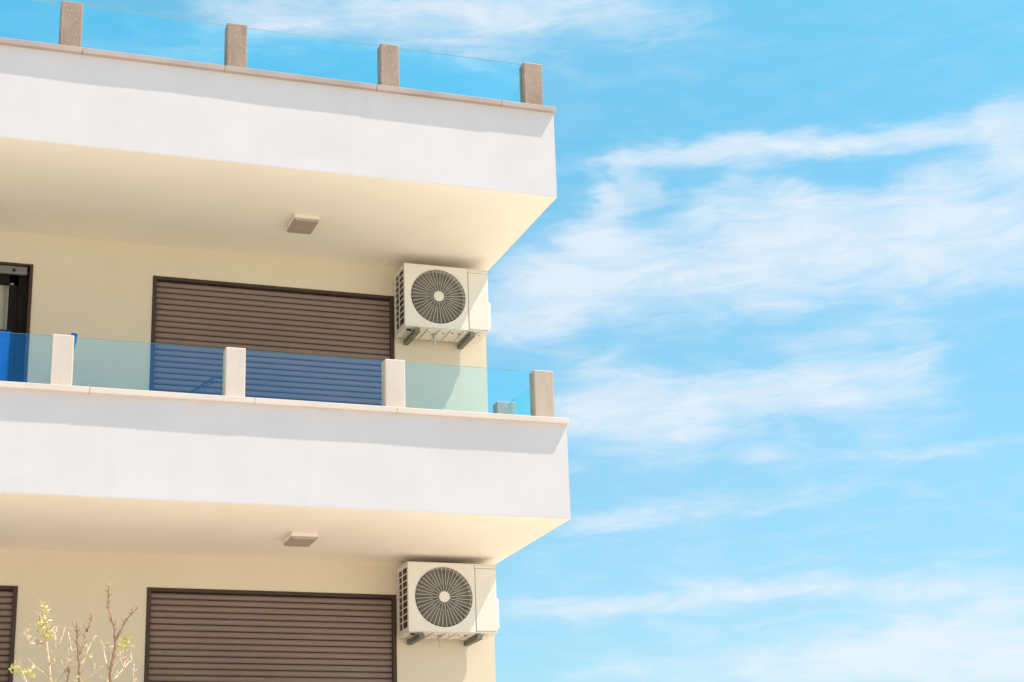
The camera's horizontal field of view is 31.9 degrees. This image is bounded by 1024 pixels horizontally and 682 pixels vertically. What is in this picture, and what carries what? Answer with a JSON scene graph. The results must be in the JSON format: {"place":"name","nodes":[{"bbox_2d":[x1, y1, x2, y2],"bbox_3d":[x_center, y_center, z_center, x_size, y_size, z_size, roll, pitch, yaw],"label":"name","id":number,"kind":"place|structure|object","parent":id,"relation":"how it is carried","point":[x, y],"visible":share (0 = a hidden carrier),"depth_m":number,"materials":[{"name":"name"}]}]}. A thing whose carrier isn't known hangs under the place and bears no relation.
{"place":"outdoors","nodes":[
{"label":"outdoors","id":0,"kind":"place"},
{"bbox_2d":[0,329,13,380],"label":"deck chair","id":1,"kind":"object","parent":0,"point":[6,343],"visible":0.48,"depth_m":14.87,"materials":[{"name":"blue fabric"}]},
{"bbox_2d":[71,333,77,348],"bbox_3d":[-3.740,0.543,14.726,0.295,1.266,0.071,-2,-18,0],"label":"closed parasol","id":2,"kind":"object","parent":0,"point":[75,335],"visible":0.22,"depth_m":14.88,"materials":[{"name":"fabric"}]},
{"bbox_2d":[189,376,221,394],"bbox_3d":[-2.466,0.890,15.541,0.748,1.054,0.534,5,-19,-19],"label":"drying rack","id":3,"kind":"object","parent":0,"point":[201,385],"visible":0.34,"depth_m":15.41,"materials":[{"name":"metal"}]},
{"bbox_2d":[0,0,1023,681],"label":"sky","id":4,"kind":"structure","parent":0,"point":[770,289],"materials":[{"name":"blue"}]},
{"bbox_3d":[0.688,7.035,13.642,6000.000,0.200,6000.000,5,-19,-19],"label":"ground","id":5,"kind":"structure","parent":0,"visible":0},
{"bbox_2d":[8,582,137,681],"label":"bare tree","id":6,"kind":"object","parent":5,"relation":"on","point":[46,636],"visible":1,"depth_m":9.86,"materials":[{"name":"brown plant"}]},
{"bbox_2d":[0,37,570,681],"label":"apartment building","id":7,"kind":"structure","parent":5,"relation":"on","point":[146,201],"depth_m":16.05,"materials":[{"name":"beige paint"}]},
{"bbox_2d":[0,586,17,681],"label":"window","id":8,"kind":"structure","parent":7,"relation":"in","point":[8,594],"depth_m":15.68,"materials":[{"name":"brown metal"}]},
{"bbox_2d":[0,262,32,382],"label":"balcony door","id":9,"kind":"structure","parent":7,"relation":"in","point":[15,301],"depth_m":16.63,"materials":[{"name":"brown metal"}]},
{"bbox_2d":[144,587,396,681],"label":"window","id":10,"kind":"structure","parent":7,"relation":"in","point":[192,635],"depth_m":16.44,"materials":[{"name":"brown metal"}]},
{"bbox_2d":[149,275,394,405],"bbox_3d":[-2.276,0.618,17.141,2.376,2.397,0.112,5,-19,-19],"label":"window","id":11,"kind":"structure","parent":7,"relation":"in","point":[190,313],"depth_m":17.33,"materials":[{"name":"brown metal"}]},
{"bbox_2d":[5,332,554,416],"bbox_3d":[-3.294,0.525,15.575,7.056,0.446,2.074,5,-19,-19],"label":"glass railing","id":12,"kind":"object","parent":7,"relation":"on","point":[392,378],"visible":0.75,"depth_m":15.26,"materials":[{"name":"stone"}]},
{"bbox_2d":[37,0,542,104],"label":"glass railing","id":13,"kind":"object","parent":7,"relation":"on","point":[235,49],"visible":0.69,"depth_m":15.88,"materials":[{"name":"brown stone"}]},
{"bbox_2d":[283,532,317,546],"bbox_3d":[-1.857,1.744,15.757,0.239,0.062,0.346,5,-19,-19],"label":"ceiling light","id":14,"kind":"object","parent":7,"relation":"attached to","point":[301,539],"visible":1,"depth_m":15.64,"materials":[{"name":"white plastic"}]},
{"bbox_2d":[287,213,319,233],"bbox_3d":[-1.951,-1.089,16.740,0.239,0.062,0.346,5,-19,-19],"label":"ceiling light","id":15,"kind":"object","parent":7,"relation":"attached to","point":[302,224],"visible":1,"depth_m":16.66,"materials":[{"name":"white plastic"}]},
{"bbox_2d":[394,263,490,349],"bbox_3d":[-0.679,-0.306,17.750,0.914,0.768,0.439,5,-19,-19],"label":"air conditioner","id":16,"kind":"object","parent":7,"relation":"attached to","point":[440,303],"visible":1,"depth_m":17.62,"materials":[{"name":"white metal"}]},
{"bbox_2d":[397,561,498,647],"bbox_3d":[-0.590,2.502,16.823,0.914,0.768,0.439,5,-19,-19],"label":"air conditioner","id":17,"kind":"object","parent":7,"relation":"attached to","point":[447,601],"visible":1,"depth_m":16.69,"materials":[{"name":"white metal"}]}
]}

